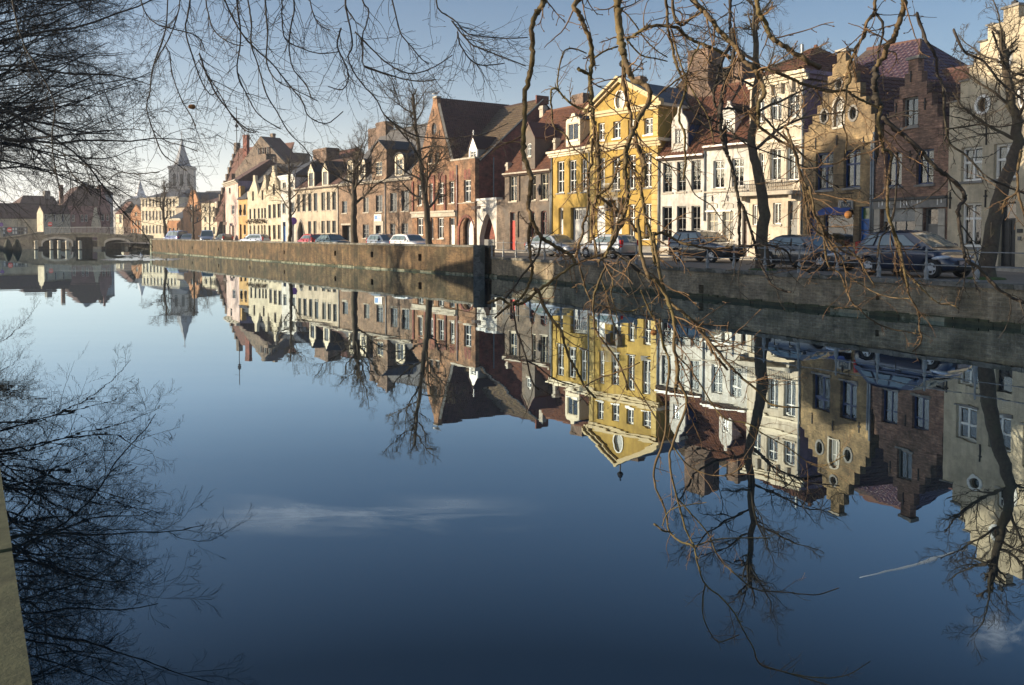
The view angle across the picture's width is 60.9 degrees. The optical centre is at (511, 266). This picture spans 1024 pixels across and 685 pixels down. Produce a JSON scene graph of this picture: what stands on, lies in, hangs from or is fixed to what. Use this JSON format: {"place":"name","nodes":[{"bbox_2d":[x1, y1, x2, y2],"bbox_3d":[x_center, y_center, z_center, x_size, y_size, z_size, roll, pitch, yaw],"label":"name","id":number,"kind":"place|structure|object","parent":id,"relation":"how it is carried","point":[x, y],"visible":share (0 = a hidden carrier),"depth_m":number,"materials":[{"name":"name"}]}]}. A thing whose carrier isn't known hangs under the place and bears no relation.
{"place":"outdoors","nodes":[
{"label":"outdoors","id":0,"kind":"place"},
{"bbox_2d":[0,246,1023,684],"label":"canal water","id":1,"kind":"structure","parent":0,"point":[232,472],"depth_m":9.33,"materials":[{"name":"blue liquid"}]},
{"bbox_2d":[100,254,188,260],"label":"wake ripples","id":2,"kind":"object","parent":1,"relation":"on","point":[136,259],"visible":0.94,"depth_m":90.05,"materials":[{"name":"grey liquid"}]},
{"bbox_2d":[490,257,1023,328],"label":"quay wall","id":3,"kind":"structure","parent":1,"relation":"in","point":[990,306],"depth_m":31.06,"materials":[{"name":"brick"}]},
{"bbox_2d":[491,240,1023,281],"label":"quay railing","id":4,"kind":"object","parent":3,"relation":"on","point":[926,271],"visible":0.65,"depth_m":31.74,"materials":[{"name":"black metal"}]},
{"bbox_2d":[0,0,1023,210],"label":"sky","id":5,"kind":"structure","parent":0,"point":[802,15],"materials":[{"name":"blue"}]},
{"bbox_2d":[119,238,1023,283],"bbox_3d":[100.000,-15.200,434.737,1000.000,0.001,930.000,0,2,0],"label":"street","id":6,"kind":"structure","parent":0,"point":[1014,277],"depth_m":38.48,"materials":[{"name":"grey asphalt"}]},
{"bbox_2d":[0,203,41,236],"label":"house","id":7,"kind":"structure","parent":6,"relation":"on","point":[7,222],"depth_m":178.91,"materials":[{"name":"grey ceramic"}]},
{"bbox_2d":[13,191,56,204],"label":"house","id":8,"kind":"structure","parent":6,"relation":"on","point":[34,200],"depth_m":208.23,"materials":[{"name":"grey ceramic"}]},
{"bbox_2d":[37,205,70,241],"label":"white house","id":9,"kind":"structure","parent":6,"relation":"on","point":[42,212],"depth_m":173.46,"materials":[{"name":"paint"}]},
{"bbox_2d":[0,226,153,248],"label":"stone bridge","id":10,"kind":"structure","parent":6,"relation":"on","point":[107,240],"depth_m":151.99,"materials":[{"name":"grey stone"}]},
{"bbox_2d":[57,182,110,239],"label":"mansard house","id":11,"kind":"structure","parent":6,"relation":"on","point":[76,219],"depth_m":204.91,"materials":[{"name":"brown paint"}]},
{"bbox_2d":[115,201,134,234],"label":"corner house","id":12,"kind":"structure","parent":6,"relation":"on","point":[118,220],"depth_m":287.59,"materials":[{"name":"grey paint"}]},
{"bbox_2d":[113,198,140,232],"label":"house","id":13,"kind":"structure","parent":6,"relation":"on","point":[137,202],"depth_m":304.55,"materials":[{"name":"stone"}]},
{"bbox_2d":[130,205,140,233],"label":"gabled house","id":14,"kind":"structure","parent":6,"relation":"on","point":[136,209],"depth_m":282.69,"materials":[{"name":"grey paint"}]},
{"bbox_2d":[139,176,184,236],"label":"bare tree","id":15,"kind":"object","parent":6,"relation":"on","point":[163,201],"visible":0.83,"depth_m":132.56,"materials":[{"name":"brown plant"}]},
{"bbox_2d":[140,189,190,237],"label":"long house","id":16,"kind":"structure","parent":6,"relation":"on","point":[154,230],"depth_m":275.72,"materials":[{"name":"paint"}]},
{"bbox_2d":[166,211,182,232],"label":"brick house","id":17,"kind":"structure","parent":6,"relation":"on","point":[176,223],"depth_m":223.36,"materials":[{"name":"brick"}]},
{"bbox_2d":[163,230,187,238],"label":"parked car","id":18,"kind":"object","parent":6,"relation":"on","point":[169,235],"visible":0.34,"depth_m":128.61,"materials":[{"name":"blue paint"}]},
{"bbox_2d":[167,131,196,190],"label":"church tower","id":19,"kind":"structure","parent":6,"relation":"on","point":[187,175],"depth_m":319.44,"materials":[{"name":"stone"}]},
{"bbox_2d":[174,182,215,239],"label":"bare tree","id":20,"kind":"object","parent":6,"relation":"on","point":[193,210],"visible":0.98,"depth_m":123.72,"materials":[{"name":"brown plant"}]},
{"bbox_2d":[183,190,220,239],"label":"brick house","id":21,"kind":"structure","parent":6,"relation":"on","point":[187,222],"depth_m":211.70,"materials":[{"name":"grey paint"}]},
{"bbox_2d":[198,230,215,239],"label":"parked car","id":22,"kind":"object","parent":6,"relation":"on","point":[206,235],"visible":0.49,"depth_m":116.62,"materials":[{"name":"blue paint"}]},
{"bbox_2d":[201,198,218,235],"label":"corner house","id":23,"kind":"structure","parent":6,"relation":"on","point":[213,227],"depth_m":196.97,"materials":[{"name":"grey paint"}]},
{"bbox_2d":[221,159,286,239],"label":"pink house","id":24,"kind":"structure","parent":6,"relation":"on","point":[231,200],"depth_m":124.85,"materials":[{"name":"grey paint"}]},
{"bbox_2d":[240,234,270,240],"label":"parked car","id":25,"kind":"object","parent":6,"relation":"on","point":[257,237],"visible":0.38,"depth_m":105.08,"materials":[{"name":"white paint"}]},
{"bbox_2d":[245,175,268,234],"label":"twin gabled house","id":26,"kind":"structure","parent":6,"relation":"on","point":[257,212],"depth_m":118.32,"materials":[{"name":"grey paint"}]},
{"bbox_2d":[237,164,283,239],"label":"ochre house","id":27,"kind":"structure","parent":6,"relation":"on","point":[242,213],"depth_m":121.63,"materials":[{"name":"yellow paint"}]},
{"bbox_2d":[214,107,309,236],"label":"gabled mansion","id":28,"kind":"structure","parent":6,"relation":"on","point":[243,167],"depth_m":157.22,"materials":[{"name":"brown brick"}]},
{"bbox_2d":[266,166,283,240],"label":"step gabled house","id":29,"kind":"structure","parent":6,"relation":"on","point":[273,208],"depth_m":115.37,"materials":[{"name":"white paint"}]},
{"bbox_2d":[252,147,303,170],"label":"house","id":30,"kind":"structure","parent":6,"relation":"on","point":[259,158],"depth_m":134.01,"materials":[{"name":"brown brick"}]},
{"bbox_2d":[261,141,315,241],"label":"bare tree","id":31,"kind":"object","parent":6,"relation":"on","point":[289,191],"visible":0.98,"depth_m":87.75,"materials":[{"name":"brown plant"}]},
{"bbox_2d":[277,159,317,241],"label":"white house","id":32,"kind":"structure","parent":6,"relation":"on","point":[283,178],"depth_m":112.19,"materials":[{"name":"grey paint"}]},
{"bbox_2d":[296,234,321,241],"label":"parked car","id":33,"kind":"object","parent":6,"relation":"on","point":[308,237],"visible":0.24,"depth_m":88.66,"materials":[{"name":"red paint"}]},
{"bbox_2d":[150,239,495,275],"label":"parapet wall","id":34,"kind":"structure","parent":6,"relation":"on","point":[474,260],"depth_m":70.19,"materials":[{"name":"brick"}]},
{"bbox_2d":[294,147,362,241],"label":"long house","id":35,"kind":"structure","parent":6,"relation":"on","point":[314,216],"depth_m":105.21,"materials":[{"name":"paint"}]},
{"bbox_2d":[314,234,349,242],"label":"parked car","id":36,"kind":"object","parent":6,"relation":"on","point":[330,238],"visible":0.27,"depth_m":83.31,"materials":[{"name":"teal paint"}]},
{"bbox_2d":[309,113,397,242],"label":"bare tree","id":37,"kind":"object","parent":6,"relation":"on","point":[354,176],"visible":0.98,"depth_m":73.62,"materials":[{"name":"brown plant"}]},
{"bbox_2d":[366,233,392,242],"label":"parked car","id":38,"kind":"object","parent":6,"relation":"on","point":[379,238],"visible":0.3,"depth_m":74.58,"materials":[{"name":"grey paint"}]},
{"bbox_2d":[336,121,427,242],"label":"mansard house","id":39,"kind":"structure","parent":6,"relation":"on","point":[387,203],"depth_m":92.61,"materials":[{"name":"brown paint"}]},
{"bbox_2d":[389,193,396,212],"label":"window","id":40,"kind":"structure","parent":39,"relation":"in","point":[393,197],"depth_m":89.97,"materials":[{"name":"grey glass"}]},
{"bbox_2d":[389,234,425,243],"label":"parked car","id":41,"kind":"object","parent":6,"relation":"on","point":[407,239],"visible":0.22,"depth_m":70.01,"materials":[{"name":"white paint"}]},
{"bbox_2d":[376,69,467,243],"bbox_3d":[-6.333,-7.462,61.272,6.699,13.424,7.110,0,2,0],"label":"bare tree","id":42,"kind":"object","parent":6,"relation":"on","point":[427,221],"visible":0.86,"depth_m":61.44,"materials":[{"name":"brown plant"}]},
{"bbox_2d":[410,95,550,244],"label":"gabled house","id":43,"kind":"structure","parent":6,"relation":"on","point":[453,218],"depth_m":80.79,"materials":[{"name":"brown brick"}]},
{"bbox_2d":[463,180,470,202],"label":"window","id":44,"kind":"structure","parent":43,"relation":"in","point":[467,182],"depth_m":78.28,"materials":[{"name":"white paint"}]},
{"bbox_2d":[467,219,474,244],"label":"arched door","id":45,"kind":"structure","parent":43,"relation":"in","point":[470,231],"depth_m":78.63,"materials":[{"name":"white paint"}]},
{"bbox_2d":[471,197,504,248],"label":"gateway wall","id":46,"kind":"structure","parent":6,"relation":"on","point":[493,209],"depth_m":74.48,"materials":[{"name":"white paint"}]},
{"bbox_2d":[502,102,588,249],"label":"brick house","id":47,"kind":"structure","parent":6,"relation":"on","point":[514,174],"depth_m":69.75,"materials":[{"name":"brown brick"}]},
{"bbox_2d":[508,176,516,202],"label":"window","id":48,"kind":"structure","parent":47,"relation":"in","point":[513,178],"depth_m":71.35,"materials":[{"name":"beige paint"}]},
{"bbox_2d":[519,211,524,236],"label":"blind window","id":49,"kind":"structure","parent":47,"relation":"in","point":[521,222],"depth_m":70.41,"materials":[{"name":"beige paint"}]},
{"bbox_2d":[520,175,524,200],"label":"blind window","id":50,"kind":"structure","parent":47,"relation":"in","point":[522,178],"depth_m":70.26,"materials":[{"name":"grey brick"}]},
{"bbox_2d":[539,173,548,200],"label":"window","id":51,"kind":"structure","parent":47,"relation":"in","point":[544,177],"depth_m":67.88,"materials":[{"name":"beige paint"}]},
{"bbox_2d":[524,234,583,256],"bbox_3d":[2.842,-1.423,56.784,2.140,1.485,4.787,-2,3,-35],"label":"parked car","id":52,"kind":"object","parent":6,"relation":"on","point":[567,242],"visible":0.43,"depth_m":56.11,"materials":[{"name":"grey paint"}]},
{"bbox_2d":[546,93,613,243],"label":"yellow house","id":53,"kind":"structure","parent":6,"relation":"on","point":[567,218],"depth_m":64.82,"materials":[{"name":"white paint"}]},
{"bbox_2d":[556,161,564,194],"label":"window","id":54,"kind":"structure","parent":53,"relation":"in","point":[561,165],"depth_m":66.00,"materials":[{"name":"white paint"}]},
{"bbox_2d":[567,160,576,193],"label":"window","id":55,"kind":"structure","parent":53,"relation":"in","point":[572,164],"depth_m":64.61,"materials":[{"name":"white paint"}]},
{"bbox_2d":[574,207,587,243],"bbox_3d":[5.207,-2.719,63.920,0.120,3.326,2.220,-1,3,-30],"label":"door","id":56,"kind":"structure","parent":53,"relation":"in","point":[578,219],"depth_m":64.19,"materials":[{"name":"white paint"}]},
{"bbox_2d":[580,234,638,258],"bbox_3d":[5.846,-1.272,52.593,2.040,1.505,4.087,-1,3,-33],"label":"parked car","id":57,"kind":"object","parent":6,"relation":"on","point":[626,239],"visible":0.48,"depth_m":51.26,"materials":[{"name":"silver metal"}]},
{"bbox_2d":[583,60,688,253],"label":"yellow house","id":58,"kind":"structure","parent":6,"relation":"on","point":[607,118],"depth_m":59.62,"materials":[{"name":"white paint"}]},
{"bbox_2d":[611,157,620,191],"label":"window","id":59,"kind":"structure","parent":58,"relation":"in","point":[617,186],"depth_m":60.52,"materials":[{"name":"white paint"}]},
{"bbox_2d":[642,118,652,136],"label":"window","id":60,"kind":"structure","parent":58,"relation":"in","point":[649,128],"depth_m":58.16,"materials":[{"name":"white paint"}]},
{"bbox_2d":[643,153,652,188],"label":"window","id":61,"kind":"structure","parent":58,"relation":"in","point":[648,179],"depth_m":58.23,"materials":[{"name":"white paint"}]},
{"bbox_2d":[656,47,741,254],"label":"white house","id":62,"kind":"structure","parent":6,"relation":"on","point":[671,201],"depth_m":56.56,"materials":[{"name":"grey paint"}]},
{"bbox_2d":[660,206,671,242],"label":"window","id":63,"kind":"structure","parent":62,"relation":"in","point":[667,213],"depth_m":57.19,"materials":[{"name":"glass"}]},
{"bbox_2d":[661,163,672,193],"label":"window","id":64,"kind":"structure","parent":62,"relation":"in","point":[668,171],"depth_m":57.06,"materials":[{"name":"grey paint"}]},
{"bbox_2d":[675,162,686,192],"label":"window","id":65,"kind":"structure","parent":62,"relation":"in","point":[681,183],"depth_m":56.30,"materials":[{"name":"grey paint"}]},
{"bbox_2d":[678,206,685,231],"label":"window","id":66,"kind":"structure","parent":62,"relation":"in","point":[682,222],"depth_m":56.32,"materials":[{"name":"black glass"}]},
{"bbox_2d":[689,160,701,191],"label":"window","id":67,"kind":"structure","parent":62,"relation":"in","point":[696,185],"depth_m":55.46,"materials":[{"name":"grey paint"}]},
{"bbox_2d":[692,206,699,229],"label":"window","id":68,"kind":"structure","parent":62,"relation":"in","point":[696,209],"depth_m":55.57,"materials":[{"name":"glass"}]},
{"bbox_2d":[668,230,743,262],"bbox_3d":[10.302,-1.121,46.188,2.140,1.695,4.337,-1,3,-30],"label":"parked car","id":69,"kind":"object","parent":6,"relation":"on","point":[722,242],"visible":0.66,"depth_m":45.63,"materials":[{"name":"grey paint"}]},
{"bbox_2d":[702,62,752,255],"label":"white house","id":70,"kind":"structure","parent":6,"relation":"on","point":[720,169],"depth_m":53.89,"materials":[{"name":"paint"}]},
{"bbox_2d":[709,212,717,231],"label":"window","id":71,"kind":"structure","parent":70,"relation":"in","point":[713,219],"depth_m":54.61,"materials":[{"name":"beige glass"}]},
{"bbox_2d":[711,160,724,189],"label":"window","id":72,"kind":"structure","parent":70,"relation":"in","point":[719,165],"depth_m":54.16,"materials":[{"name":"white paint"}]},
{"bbox_2d":[724,212,733,241],"bbox_3d":[13.329,-2.467,53.584,0.300,1.882,0.984,-2,3,-39],"label":"door","id":73,"kind":"structure","parent":70,"relation":"in","point":[727,215],"depth_m":53.71,"materials":[{"name":"beige paint"}]},
{"bbox_2d":[730,158,743,188],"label":"window","id":74,"kind":"structure","parent":70,"relation":"in","point":[738,164],"depth_m":52.97,"materials":[{"name":"white paint"}]},
{"bbox_2d":[495,251,1023,271],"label":"kerb","id":75,"kind":"structure","parent":6,"relation":"on","point":[1009,270],"depth_m":49.99,"materials":[{"name":"stone"}]},
{"bbox_2d":[665,0,866,267],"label":"bare tree","id":76,"kind":"object","parent":6,"relation":"on","point":[764,216],"visible":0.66,"depth_m":35.30,"materials":[{"name":"brown plant"}]},
{"bbox_2d":[732,44,870,256],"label":"townhouse","id":77,"kind":"structure","parent":6,"relation":"on","point":[782,200],"depth_m":50.22,"materials":[{"name":"white paint"}]},
{"bbox_2d":[768,148,780,182],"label":"window","id":78,"kind":"structure","parent":77,"relation":"in","point":[776,164],"depth_m":50.72,"materials":[{"name":"white paint"}]},
{"bbox_2d":[769,96,782,121],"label":"window","id":79,"kind":"structure","parent":77,"relation":"in","point":[775,113],"depth_m":50.55,"materials":[{"name":"white paint"}]},
{"bbox_2d":[771,203,781,225],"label":"window","id":80,"kind":"structure","parent":77,"relation":"in","point":[777,208],"depth_m":50.65,"materials":[{"name":"white paint"}]},
{"bbox_2d":[785,143,798,181],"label":"window","id":81,"kind":"structure","parent":77,"relation":"in","point":[790,152],"depth_m":49.75,"materials":[{"name":"white paint"}]},
{"bbox_2d":[789,201,797,234],"bbox_3d":[16.158,-2.143,49.691,0.120,3.267,0.702,-1,3,-32],"label":"door","id":82,"kind":"structure","parent":77,"relation":"in","point":[793,230],"depth_m":49.75,"materials":[{"name":"grey paint"}]},
{"bbox_2d":[755,234,855,270],"bbox_3d":[12.489,-0.648,36.599,2.140,1.485,4.787,-1,2,-27],"label":"parked car","id":83,"kind":"object","parent":6,"relation":"on","point":[797,239],"visible":0.48,"depth_m":35.85,"materials":[{"name":"grey paint"}]},
{"bbox_2d":[803,48,954,248],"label":"gabled shop house","id":84,"kind":"structure","parent":6,"relation":"on","point":[858,175],"depth_m":45.92,"materials":[{"name":"beige paint"}]},
{"bbox_2d":[814,152,833,191],"bbox_3d":[17.094,-5.153,47.311,0.440,2.142,1.541,-1,2,-21],"label":"window","id":85,"kind":"structure","parent":84,"relation":"in","point":[822,184],"depth_m":47.47,"materials":[{"name":"grey glass"}]},
{"bbox_2d":[825,208,853,248],"bbox_3d":[17.410,-2.013,46.326,0.260,2.236,2.386,-1,2,-21],"label":"window","id":86,"kind":"structure","parent":84,"relation":"in","point":[839,233],"depth_m":46.30,"materials":[{"name":"grey glass"}]},
{"bbox_2d":[841,149,860,189],"bbox_3d":[17.824,-5.065,45.353,0.440,2.074,1.375,-1,2,-21],"label":"window","id":87,"kind":"structure","parent":84,"relation":"in","point":[853,172],"depth_m":45.51,"materials":[{"name":"glass"}]},
{"bbox_2d":[861,206,869,239],"bbox_3d":[18.222,-1.697,44.625,0.120,2.805,0.734,-1,2,-21],"label":"door","id":88,"kind":"structure","parent":84,"relation":"in","point":[865,210],"depth_m":44.73,"materials":[{"name":"blue paint"}]},
{"bbox_2d":[855,38,965,80],"bbox_3d":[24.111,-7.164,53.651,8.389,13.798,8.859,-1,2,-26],"label":"roof","id":89,"kind":"structure","parent":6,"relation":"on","point":[906,49],"depth_m":51.87,"materials":[{"name":"brown tile"}]},
{"bbox_2d":[855,230,974,277],"bbox_3d":[14.150,-0.493,30.601,2.080,1.635,3.887,-1,2,-27],"label":"parked car","id":90,"kind":"object","parent":6,"relation":"on","point":[931,241],"visible":0.66,"depth_m":29.84,"materials":[{"name":"black paint"}]},
{"bbox_2d":[870,55,960,238],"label":"step gabled house","id":91,"kind":"structure","parent":6,"relation":"on","point":[924,126],"depth_m":41.36,"materials":[{"name":"brown brick"}]},
{"bbox_2d":[883,151,902,188],"bbox_3d":[18.815,-4.740,42.681,0.420,1.788,1.215,-1,2,-20],"label":"window","id":92,"kind":"structure","parent":91,"relation":"in","point":[894,169],"depth_m":42.78,"materials":[{"name":"grey glass"}]},
{"bbox_2d":[883,210,914,230],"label":"window","id":93,"kind":"structure","parent":91,"relation":"in","point":[898,225],"depth_m":42.50,"materials":[{"name":"grey glass"}]},
{"bbox_2d":[900,96,918,129],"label":"window","id":94,"kind":"structure","parent":91,"relation":"in","point":[910,103],"depth_m":41.74,"materials":[{"name":"white glass"}]},
{"bbox_2d":[914,148,934,186],"bbox_3d":[19.495,-4.655,40.864,0.420,1.750,1.182,-1,2,-20],"label":"window","id":95,"kind":"structure","parent":91,"relation":"in","point":[924,180],"depth_m":40.93,"materials":[{"name":"grey glass"}]},
{"bbox_2d":[926,208,938,233],"bbox_3d":[19.713,-1.443,40.633,0.120,2.604,0.855,-1,2,-20],"label":"door","id":96,"kind":"structure","parent":91,"relation":"in","point":[931,224],"depth_m":40.71,"materials":[{"name":"grey paint"}]},
{"bbox_2d":[942,64,973,83],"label":"house","id":97,"kind":"structure","parent":6,"relation":"on","point":[951,77],"depth_m":49.15,"materials":[{"name":"brown brick"}]},
{"bbox_2d":[924,0,1023,276],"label":"bare tree","id":98,"kind":"object","parent":6,"relation":"on","point":[993,217],"visible":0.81,"depth_m":28.36,"materials":[{"name":"brown plant"}]},
{"bbox_2d":[947,0,1023,266],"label":"step gabled house","id":99,"kind":"structure","parent":6,"relation":"on","point":[1011,238],"depth_m":37.55,"materials":[{"name":"white paint"}]},
{"bbox_2d":[959,146,982,183],"bbox_3d":[20.343,-4.484,38.327,0.420,1.613,1.338,-1,2,-16],"label":"window","id":100,"kind":"structure","parent":99,"relation":"in","point":[978,151],"depth_m":38.43,"materials":[{"name":"grey glass"}]},
{"bbox_2d":[963,202,981,249],"bbox_3d":[20.353,-1.806,38.399,0.420,2.053,1.308,-1,2,-16],"label":"window","id":101,"kind":"structure","parent":99,"relation":"in","point":[973,228],"depth_m":38.45,"materials":[{"name":"grey glass"}]},
{"bbox_2d":[990,143,1015,181],"bbox_3d":[20.796,-4.410,36.590,0.300,1.586,1.347,-1,2,-16],"label":"window","id":102,"kind":"structure","parent":99,"relation":"in","point":[1002,153],"depth_m":37.00,"materials":[{"name":"white glass"}]},
{"bbox_2d":[1001,202,1015,266],"bbox_3d":[20.980,-1.352,36.586,0.120,2.733,0.846,-1,2,-16],"label":"door","id":103,"kind":"structure","parent":99,"relation":"in","point":[1008,225],"depth_m":36.68,"materials":[{"name":"paint"}]},
{"label":"near bank ground","id":104,"kind":"structure","parent":0,"visible":0},
{"bbox_2d":[0,470,31,684],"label":"parapet","id":105,"kind":"structure","parent":104,"relation":"on","point":[14,666],"depth_m":1.79,"materials":[{"name":"stone"}]},
{"bbox_2d":[0,49,62,249],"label":"bare tree","id":106,"kind":"object","parent":104,"relation":"on","point":[8,154],"visible":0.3,"depth_m":62.71,"materials":[{"name":"brown plant"}]},
{"bbox_2d":[0,0,180,249],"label":"bare tree","id":107,"kind":"object","parent":104,"relation":"on","point":[5,73],"visible":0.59,"depth_m":36.07,"materials":[{"name":"brown plant"}]},
{"bbox_2d":[0,0,252,288],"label":"bare tree","id":108,"kind":"object","parent":104,"relation":"on","point":[24,119],"visible":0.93,"depth_m":22.66,"materials":[{"name":"brown plant"}]},
{"bbox_2d":[11,0,570,232],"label":"overhanging tree","id":109,"kind":"object","parent":104,"relation":"on","point":[289,44],"visible":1,"depth_m":7.44,"materials":[{"name":"brown plant"}]},
{"bbox_2d":[441,0,1023,684],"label":"overhanging tree","id":110,"kind":"object","parent":104,"relation":"on","point":[731,38],"visible":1,"depth_m":3.54,"materials":[{"name":"brown plant"}]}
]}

